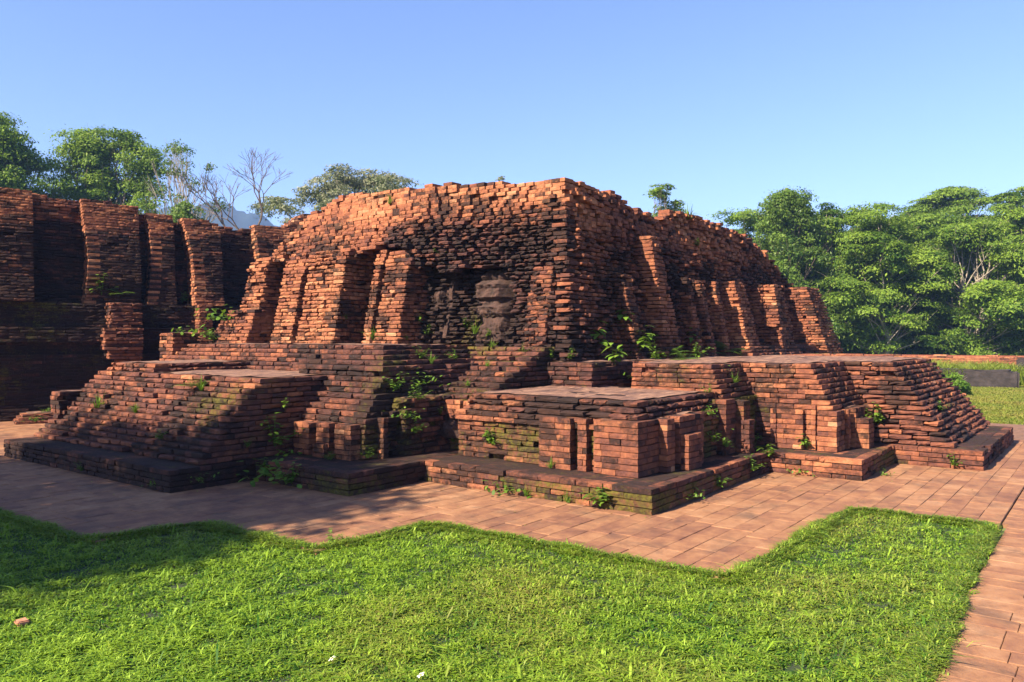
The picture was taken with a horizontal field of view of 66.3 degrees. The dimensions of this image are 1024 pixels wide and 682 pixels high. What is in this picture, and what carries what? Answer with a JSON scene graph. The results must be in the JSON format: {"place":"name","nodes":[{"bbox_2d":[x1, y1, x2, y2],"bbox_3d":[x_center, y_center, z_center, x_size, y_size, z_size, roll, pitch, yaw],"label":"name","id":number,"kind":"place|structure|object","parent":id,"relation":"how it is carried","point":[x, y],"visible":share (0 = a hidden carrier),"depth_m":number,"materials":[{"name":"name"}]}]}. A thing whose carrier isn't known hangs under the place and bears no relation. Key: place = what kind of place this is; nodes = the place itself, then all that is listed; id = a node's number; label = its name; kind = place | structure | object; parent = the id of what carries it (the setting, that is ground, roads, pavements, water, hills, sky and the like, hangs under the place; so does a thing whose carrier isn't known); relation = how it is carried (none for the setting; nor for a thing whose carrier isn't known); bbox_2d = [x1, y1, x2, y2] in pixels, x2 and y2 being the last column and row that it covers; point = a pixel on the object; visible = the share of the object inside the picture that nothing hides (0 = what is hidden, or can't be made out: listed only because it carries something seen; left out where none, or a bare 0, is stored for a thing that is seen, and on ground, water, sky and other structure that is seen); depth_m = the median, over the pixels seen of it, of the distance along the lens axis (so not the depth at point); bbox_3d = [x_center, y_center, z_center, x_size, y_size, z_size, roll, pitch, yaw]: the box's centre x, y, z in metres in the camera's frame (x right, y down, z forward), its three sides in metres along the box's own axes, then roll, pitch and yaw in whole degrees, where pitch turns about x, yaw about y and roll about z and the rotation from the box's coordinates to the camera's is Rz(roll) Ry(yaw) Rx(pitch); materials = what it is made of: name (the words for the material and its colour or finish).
{"place":"outdoors","nodes":[
{"label":"outdoors","id":0,"kind":"place"},
{"bbox_2d":[153,199,280,229],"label":"hill","id":1,"kind":"structure","parent":0,"point":[243,219],"depth_m":675.45,"materials":[{"name":"blue"}]},
{"bbox_2d":[324,452,335,459],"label":"leafy weed","id":2,"kind":"object","parent":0,"point":[328,457],"visible":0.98,"depth_m":9.55,"materials":[{"name":"green plant"}]},
{"bbox_2d":[0,505,1003,681],"bbox_3d":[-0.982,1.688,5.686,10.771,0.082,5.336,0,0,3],"label":"grass","id":3,"kind":"structure","parent":0,"point":[41,657],"depth_m":4.92,"materials":[{"name":"green plant"}]},
{"bbox_2d":[14,617,29,627],"bbox_3d":[-2.973,1.719,4.754,0.073,0.066,0.071,0,0,38],"label":"loose brick","id":4,"kind":"object","parent":3,"relation":"on","point":[24,621],"visible":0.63,"depth_m":4.74,"materials":[{"name":"orange brick"}]},
{"bbox_2d":[814,530,829,538],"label":"leafy weed","id":5,"kind":"object","parent":3,"relation":"on","point":[822,535],"visible":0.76,"depth_m":6.85,"materials":[{"name":"green plant"}]},
{"bbox_2d":[0,421,1023,681],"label":"path","id":6,"kind":"structure","parent":0,"point":[750,519],"depth_m":7.78,"materials":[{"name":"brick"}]},
{"bbox_2d":[0,187,310,424],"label":"temple ruin","id":7,"kind":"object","parent":6,"relation":"on","point":[63,326],"visible":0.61,"depth_m":17.82,"materials":[{"name":"brick"}]},
{"bbox_2d":[84,273,115,294],"bbox_3d":[-9.352,-1.332,17.870,0.692,0.580,0.682,0,0,-28],"label":"leafy weed","id":8,"kind":"object","parent":7,"relation":"on","point":[100,283],"visible":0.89,"depth_m":17.68,"materials":[{"name":"green plant"}]},
{"bbox_2d":[180,290,188,302],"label":"leafy weed","id":9,"kind":"object","parent":7,"relation":"on","point":[183,299],"visible":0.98,"depth_m":19.19,"materials":[{"name":"green plant"}]},
{"bbox_2d":[236,452,301,487],"bbox_3d":[-2.741,1.525,9.271,1.007,0.381,1.225,0,0,-26],"label":"creeper","id":10,"kind":"object","parent":6,"relation":"on","point":[256,479],"visible":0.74,"depth_m":9.20,"materials":[{"name":"green plant"}]},
{"bbox_2d":[268,462,301,483],"bbox_3d":[-2.618,1.519,9.082,0.398,0.294,0.307,0,0,-21],"label":"leafy weed","id":11,"kind":"object","parent":6,"relation":"on","point":[293,474],"visible":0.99,"depth_m":9.08,"materials":[{"name":"green plant"}]},
{"bbox_2d":[326,528,343,542],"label":"leafy weed","id":12,"kind":"object","parent":6,"relation":"on","point":[339,535],"visible":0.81,"depth_m":6.61,"materials":[{"name":"green plant"}]},
{"bbox_2d":[9,461,972,525],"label":"leaf litter","id":13,"kind":"object","parent":6,"relation":"on","point":[442,488],"visible":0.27,"depth_m":8.87,"materials":[{"name":"brown plant"}]},
{"bbox_2d":[482,480,530,498],"bbox_3d":[0.001,1.617,8.733,0.696,0.188,0.628,0,0,19],"label":"creeper","id":14,"kind":"object","parent":6,"relation":"on","point":[505,489],"visible":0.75,"depth_m":8.58,"materials":[{"name":"green plant"}]},
{"bbox_2d":[4,177,1013,514],"bbox_3d":[1.703,-0.527,15.209,13.162,4.455,17.030,0,0,38],"label":"temple ruin","id":15,"kind":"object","parent":6,"relation":"on","point":[564,267],"visible":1,"depth_m":11.29,"materials":[{"name":"brick"}]},
{"bbox_2d":[92,390,108,407],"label":"grass tuft","id":16,"kind":"object","parent":15,"relation":"on","point":[98,400],"visible":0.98,"depth_m":11.48,"materials":[{"name":"green plant"}]},
{"bbox_2d":[129,402,139,412],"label":"grass tuft","id":17,"kind":"object","parent":15,"relation":"on","point":[135,408],"visible":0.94,"depth_m":10.82,"materials":[{"name":"green plant"}]},
{"bbox_2d":[154,430,167,438],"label":"leafy weed","id":18,"kind":"object","parent":15,"relation":"on","point":[160,436],"visible":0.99,"depth_m":9.87,"materials":[{"name":"green plant"}]},
{"bbox_2d":[173,378,199,386],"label":"fern","id":19,"kind":"object","parent":15,"relation":"on","point":[192,385],"visible":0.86,"depth_m":10.44,"materials":[{"name":"green plant"}]},
{"bbox_2d":[171,324,211,337],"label":"creeper","id":20,"kind":"object","parent":15,"relation":"on","point":[195,331],"visible":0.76,"depth_m":15.08,"materials":[{"name":"green plant"}]},
{"bbox_2d":[189,378,208,390],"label":"grass tuft","id":21,"kind":"object","parent":15,"relation":"on","point":[201,385],"visible":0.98,"depth_m":10.38,"materials":[{"name":"green plant"}]},
{"bbox_2d":[187,472,219,482],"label":"creeper","id":22,"kind":"object","parent":15,"relation":"on","point":[202,478],"visible":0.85,"depth_m":8.96,"materials":[{"name":"green plant"}]},
{"bbox_2d":[207,328,217,341],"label":"leafy weed","id":23,"kind":"object","parent":15,"relation":"on","point":[213,337],"visible":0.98,"depth_m":15.08,"materials":[{"name":"green plant"}]},
{"bbox_2d":[194,304,239,319],"bbox_3d":[-5.534,-0.511,15.092,1.336,0.415,1.098,0,0,-9],"label":"creeper","id":24,"kind":"object","parent":15,"relation":"on","point":[212,316],"visible":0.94,"depth_m":15.02,"materials":[{"name":"green plant"}]},
{"bbox_2d":[257,457,270,475],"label":"leafy weed","id":25,"kind":"object","parent":15,"relation":"on","point":[264,465],"visible":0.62,"depth_m":9.47,"materials":[{"name":"green plant"}]},
{"bbox_2d":[258,412,304,446],"bbox_3d":[-2.943,1.103,9.943,0.554,0.464,0.545,0,0,44],"label":"leafy weed","id":26,"kind":"object","parent":15,"relation":"on","point":[276,442],"visible":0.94,"depth_m":9.87,"materials":[{"name":"green plant"}]},
{"bbox_2d":[274,449,299,455],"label":"creeper","id":27,"kind":"object","parent":15,"relation":"on","point":[277,454],"visible":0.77,"depth_m":9.87,"materials":[{"name":"green plant"}]},
{"bbox_2d":[357,447,373,457],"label":"leafy weed","id":28,"kind":"object","parent":15,"relation":"on","point":[367,452],"visible":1,"depth_m":9.51,"materials":[{"name":"green plant"}]},
{"bbox_2d":[360,327,380,339],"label":"grass tuft","id":29,"kind":"object","parent":15,"relation":"on","point":[373,335],"visible":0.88,"depth_m":12.94,"materials":[{"name":"green plant"}]},
{"bbox_2d":[381,193,395,203],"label":"grass tuft","id":30,"kind":"object","parent":15,"relation":"on","point":[389,201],"visible":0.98,"depth_m":13.69,"materials":[{"name":"green plant"}]},
{"bbox_2d":[382,373,409,390],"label":"leafy weed","id":31,"kind":"object","parent":15,"relation":"on","point":[397,386],"visible":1,"depth_m":10.08,"materials":[{"name":"green plant"}]},
{"bbox_2d":[391,407,424,421],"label":"creeper","id":32,"kind":"object","parent":15,"relation":"on","point":[406,411],"visible":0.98,"depth_m":9.76,"materials":[{"name":"green plant"}]},
{"bbox_2d":[411,420,426,433],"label":"leafy weed","id":33,"kind":"object","parent":15,"relation":"on","point":[413,430],"visible":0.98,"depth_m":9.91,"materials":[{"name":"green plant"}]},
{"bbox_2d":[408,385,432,399],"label":"leafy weed","id":34,"kind":"object","parent":15,"relation":"on","point":[419,393],"visible":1,"depth_m":9.97,"materials":[{"name":"green plant"}]},
{"bbox_2d":[412,345,429,358],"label":"leafy weed","id":35,"kind":"object","parent":15,"relation":"on","point":[421,354],"visible":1,"depth_m":11.07,"materials":[{"name":"green plant"}]},
{"bbox_2d":[410,372,450,386],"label":"creeper","id":36,"kind":"object","parent":15,"relation":"on","point":[423,382],"visible":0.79,"depth_m":10.50,"materials":[{"name":"green plant"}]},
{"bbox_2d":[465,321,480,333],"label":"grass tuft","id":37,"kind":"object","parent":15,"relation":"on","point":[474,329],"visible":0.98,"depth_m":12.55,"materials":[{"name":"green plant"}]},
{"bbox_2d":[482,428,491,441],"bbox_3d":[-0.279,1.145,9.587,0.168,0.179,0.206,0,0,-44],"label":"broadleaf","id":38,"kind":"object","parent":15,"relation":"on","point":[484,434],"visible":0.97,"depth_m":9.58,"materials":[{"name":"green plant"}]},
{"bbox_2d":[484,430,496,444],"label":"leafy weed","id":39,"kind":"object","parent":15,"relation":"on","point":[493,442],"visible":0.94,"depth_m":9.53,"materials":[{"name":"green plant"}]},
{"bbox_2d":[546,458,554,467],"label":"grass tuft","id":40,"kind":"object","parent":15,"relation":"on","point":[550,465],"visible":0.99,"depth_m":8.86,"materials":[{"name":"green plant"}]},
{"bbox_2d":[585,321,608,347],"bbox_3d":[1.288,-0.120,12.115,0.507,0.562,0.489,0,0,30],"label":"broadleaf","id":41,"kind":"object","parent":15,"relation":"on","point":[605,343],"visible":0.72,"depth_m":12.05,"materials":[{"name":"green plant"}]},
{"bbox_2d":[603,343,627,364],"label":"small leafy shrub","id":42,"kind":"object","parent":15,"relation":"on","point":[613,359],"visible":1,"depth_m":11.48,"materials":[{"name":"green plant"}]},
{"bbox_2d":[615,310,634,326],"bbox_3d":[1.822,-0.385,12.854,0.442,0.469,0.542,0,0,38],"label":"broadleaf","id":43,"kind":"object","parent":15,"relation":"on","point":[620,315],"visible":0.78,"depth_m":12.72,"materials":[{"name":"green plant"}]},
{"bbox_2d":[629,325,654,355],"bbox_3d":[2.145,-0.002,12.730,0.450,0.500,0.435,0,0,21],"label":"small leafy shrub","id":44,"kind":"object","parent":15,"relation":"on","point":[650,335],"visible":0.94,"depth_m":12.68,"materials":[{"name":"green plant"}]},
{"bbox_2d":[648,340,665,359],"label":"leafy weed","id":45,"kind":"object","parent":15,"relation":"on","point":[654,354],"visible":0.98,"depth_m":12.32,"materials":[{"name":"green plant"}]},
{"bbox_2d":[649,345,685,355],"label":"fern","id":46,"kind":"object","parent":15,"relation":"on","point":[674,351],"visible":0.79,"depth_m":13.51,"materials":[{"name":"green plant"}]},
{"bbox_2d":[671,348,699,359],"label":"fern","id":47,"kind":"object","parent":15,"relation":"on","point":[680,355],"visible":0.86,"depth_m":12.90,"materials":[{"name":"green plant"}]},
{"bbox_2d":[681,202,703,218],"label":"grass tuft","id":48,"kind":"object","parent":15,"relation":"on","point":[686,211],"visible":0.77,"depth_m":15.83,"materials":[{"name":"green plant"}]},
{"bbox_2d":[687,324,699,342],"bbox_3d":[3.384,-0.132,14.666,0.338,0.375,0.326,0,0,-26],"label":"broadleaf","id":49,"kind":"object","parent":15,"relation":"on","point":[691,339],"visible":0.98,"depth_m":14.58,"materials":[{"name":"green plant"}]},
{"bbox_2d":[683,487,705,498],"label":"creeper","id":50,"kind":"object","parent":15,"relation":"on","point":[696,494],"visible":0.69,"depth_m":8.28,"materials":[{"name":"green plant"}]},
{"bbox_2d":[692,343,713,357],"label":"leafy weed","id":51,"kind":"object","parent":15,"relation":"on","point":[697,352],"visible":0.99,"depth_m":13.68,"materials":[{"name":"green plant"}]},
{"bbox_2d":[695,405,717,416],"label":"creeper","id":52,"kind":"object","parent":15,"relation":"on","point":[712,412],"visible":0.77,"depth_m":9.59,"materials":[{"name":"green plant"}]},
{"bbox_2d":[706,429,733,444],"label":"creeper","id":53,"kind":"object","parent":15,"relation":"on","point":[714,438],"visible":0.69,"depth_m":9.69,"materials":[{"name":"green plant"}]},
{"bbox_2d":[716,475,732,486],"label":"leafy weed","id":54,"kind":"object","parent":15,"relation":"on","point":[720,483],"visible":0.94,"depth_m":8.88,"materials":[{"name":"green plant"}]},
{"bbox_2d":[714,341,745,352],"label":"fern","id":55,"kind":"object","parent":15,"relation":"on","point":[720,344],"visible":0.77,"depth_m":15.48,"materials":[{"name":"green plant"}]},
{"bbox_2d":[744,456,764,470],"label":"leafy weed","id":56,"kind":"object","parent":15,"relation":"on","point":[754,468],"visible":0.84,"depth_m":9.67,"materials":[{"name":"green plant"}]},
{"bbox_2d":[756,444,776,455],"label":"leafy weed","id":57,"kind":"object","parent":15,"relation":"on","point":[771,451],"visible":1,"depth_m":10.12,"materials":[{"name":"green plant"}]},
{"bbox_2d":[796,434,809,446],"bbox_3d":[3.870,1.327,10.346,0.191,0.212,0.185,0,0,-24],"label":"broadleaf","id":58,"kind":"object","parent":15,"relation":"on","point":[805,443],"visible":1,"depth_m":10.35,"materials":[{"name":"green plant"}]},
{"bbox_2d":[865,400,884,423],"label":"leafy weed","id":59,"kind":"object","parent":15,"relation":"on","point":[877,414],"visible":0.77,"depth_m":11.12,"materials":[{"name":"green plant"}]},
{"bbox_2d":[938,401,950,410],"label":"leafy weed","id":60,"kind":"object","parent":15,"relation":"on","point":[939,408],"visible":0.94,"depth_m":11.54,"materials":[{"name":"green plant"}]},
{"bbox_2d":[521,487,530,495],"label":"grass tuft","id":61,"kind":"object","parent":6,"relation":"on","point":[524,491],"visible":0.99,"depth_m":8.53,"materials":[{"name":"green plant"}]},
{"bbox_2d":[558,493,571,502],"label":"grass tuft","id":62,"kind":"object","parent":6,"relation":"on","point":[567,500],"visible":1,"depth_m":8.21,"materials":[{"name":"green plant"}]},
{"bbox_2d":[577,484,611,505],"bbox_3d":[0.853,1.554,7.883,0.297,0.234,0.294,0,0,-35],"label":"leafy weed","id":63,"kind":"object","parent":6,"relation":"on","point":[604,498],"visible":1,"depth_m":7.91,"materials":[{"name":"green plant"}]},
{"bbox_2d":[784,465,814,476],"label":"creeper","id":64,"kind":"object","parent":6,"relation":"on","point":[799,471],"visible":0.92,"depth_m":9.84,"materials":[{"name":"green plant"}]},
{"bbox_2d":[948,455,962,465],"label":"leafy weed","id":65,"kind":"object","parent":6,"relation":"on","point":[952,461],"visible":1,"depth_m":10.41,"materials":[{"name":"green plant"}]},
{"bbox_2d":[0,0,1023,238],"label":"sky","id":66,"kind":"structure","parent":0,"point":[725,103],"materials":[{"name":"blue"}]},
{"bbox_2d":[196,394,1023,588],"bbox_3d":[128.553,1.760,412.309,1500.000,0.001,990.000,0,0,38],"label":"ground","id":67,"kind":"structure","parent":0,"point":[998,538],"depth_m":6.95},
{"bbox_2d":[0,110,79,199],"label":"tree","id":68,"kind":"object","parent":67,"relation":"on","point":[17,170],"visible":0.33,"depth_m":48.81,"materials":[{"name":"green plant"}]},
{"bbox_2d":[33,123,175,214],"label":"tree","id":69,"kind":"object","parent":67,"relation":"on","point":[92,155],"visible":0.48,"depth_m":51.53,"materials":[{"name":"green plant"}]},
{"bbox_2d":[119,191,168,213],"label":"olive tree","id":70,"kind":"object","parent":67,"relation":"on","point":[142,200],"visible":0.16,"depth_m":42.83,"materials":[{"name":"green plant"}]},
{"bbox_2d":[136,139,230,221],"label":"sparse tree","id":71,"kind":"object","parent":67,"relation":"on","point":[181,150],"visible":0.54,"depth_m":44.63,"materials":[{"name":"green plant"}]},
{"bbox_2d":[167,201,210,222],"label":"bush","id":72,"kind":"object","parent":67,"relation":"on","point":[176,212],"visible":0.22,"depth_m":41.23,"materials":[{"name":"green plant"}]},
{"bbox_2d":[170,171,225,226],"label":"bare tree","id":73,"kind":"object","parent":67,"relation":"on","point":[212,208],"visible":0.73,"depth_m":44.69,"materials":[{"name":"grey plant"}]},
{"bbox_2d":[196,147,293,229],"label":"bare tree","id":74,"kind":"object","parent":67,"relation":"on","point":[254,187],"visible":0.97,"depth_m":43.25,"materials":[{"name":"grey plant"}]},
{"bbox_2d":[247,163,423,225],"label":"flowering tree","id":75,"kind":"object","parent":67,"relation":"on","point":[336,187],"visible":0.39,"depth_m":49.93,"materials":[{"name":"green plant"}]},
{"bbox_2d":[496,176,504,180],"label":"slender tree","id":76,"kind":"object","parent":67,"relation":"on","point":[501,178],"visible":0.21,"depth_m":53.10,"materials":[{"name":"green plant"}]},
{"bbox_2d":[643,183,684,216],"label":"slender tree","id":77,"kind":"object","parent":67,"relation":"on","point":[659,192],"visible":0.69,"depth_m":47.38,"materials":[{"name":"green plant"}]},
{"bbox_2d":[705,207,839,282],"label":"feathery tree","id":78,"kind":"object","parent":67,"relation":"on","point":[748,217],"visible":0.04,"depth_m":56.31,"materials":[{"name":"green plant"}]},
{"bbox_2d":[747,185,861,353],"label":"dense tree","id":79,"kind":"object","parent":67,"relation":"on","point":[799,256],"visible":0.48,"depth_m":46.28,"materials":[{"name":"green plant"}]},
{"bbox_2d":[805,334,877,353],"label":"bush","id":80,"kind":"object","parent":67,"relation":"on","point":[844,347],"visible":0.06,"depth_m":47.69,"materials":[{"name":"green plant"}]},
{"bbox_2d":[773,201,951,347],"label":"feathery tree","id":81,"kind":"object","parent":67,"relation":"on","point":[829,215],"visible":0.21,"depth_m":47.61,"materials":[{"name":"green plant"}]},
{"bbox_2d":[803,208,965,353],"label":"feathery tree","id":82,"kind":"object","parent":67,"relation":"on","point":[877,236],"visible":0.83,"depth_m":45.25,"materials":[{"name":"green plant"}]},
{"bbox_2d":[846,330,924,354],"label":"bush","id":83,"kind":"object","parent":67,"relation":"on","point":[862,350],"visible":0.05,"depth_m":48.12,"materials":[{"name":"green plant"}]},
{"bbox_2d":[790,353,1023,364],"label":"boundary wall","id":84,"kind":"structure","parent":67,"relation":"on","point":[1000,358],"depth_m":37.01,"materials":[{"name":"brick"}]},
{"bbox_2d":[887,321,963,354],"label":"bush","id":85,"kind":"object","parent":67,"relation":"on","point":[930,333],"visible":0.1,"depth_m":48.12,"materials":[{"name":"green plant"}]},
{"bbox_2d":[890,180,1007,223],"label":"tall tree","id":86,"kind":"object","parent":67,"relation":"on","point":[956,200],"visible":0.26,"depth_m":63.67,"materials":[{"name":"green plant"}]},
{"bbox_2d":[886,211,1018,349],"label":"feathery tree","id":87,"kind":"object","parent":67,"relation":"on","point":[927,221],"visible":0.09,"depth_m":52.91,"materials":[{"name":"green plant"}]},
{"bbox_2d":[890,218,1023,355],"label":"feathery tree","id":88,"kind":"object","parent":67,"relation":"on","point":[999,294],"visible":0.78,"depth_m":45.28,"materials":[{"name":"green plant"}]},
{"bbox_2d":[942,372,972,393],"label":"bush","id":89,"kind":"object","parent":67,"relation":"on","point":[961,383],"visible":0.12,"depth_m":24.90,"materials":[{"name":"green plant"}]},
{"bbox_2d":[904,205,1023,355],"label":"feathery tree","id":90,"kind":"object","parent":67,"relation":"on","point":[1013,218],"visible":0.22,"depth_m":48.92,"materials":[{"name":"green plant"}]},
{"bbox_2d":[923,356,1023,385],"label":"grass","id":91,"kind":"structure","parent":67,"relation":"on","point":[985,365],"depth_m":31.00,"materials":[{"name":"green plant"}]},
{"bbox_2d":[940,368,1012,386],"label":"stone slab","id":92,"kind":"structure","parent":67,"relation":"on","point":[978,378],"depth_m":29.56,"materials":[{"name":"grey stone"}]},
{"bbox_2d":[982,186,1023,219],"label":"tall tree","id":93,"kind":"object","parent":67,"relation":"on","point":[1015,199],"visible":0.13,"depth_m":60.88,"materials":[{"name":"green plant"}]},
{"bbox_2d":[990,371,1019,387],"bbox_3d":[18.362,1.475,29.218,0.975,0.709,0.569,0,0,38],"label":"stone slab","id":94,"kind":"object","parent":67,"relation":"on","point":[1005,379],"depth_m":28.99,"materials":[{"name":"grey stone"}]},
{"bbox_2d":[1016,358,1023,368],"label":"stone slab","id":95,"kind":"structure","parent":67,"relation":"on","point":[1019,361],"depth_m":33.04,"materials":[{"name":"grey stone"}]},
{"bbox_2d":[966,385,1023,424],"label":"grass","id":96,"kind":"structure","parent":0,"point":[1001,400],"depth_m":21.62,"materials":[{"name":"green plant"}]}
]}

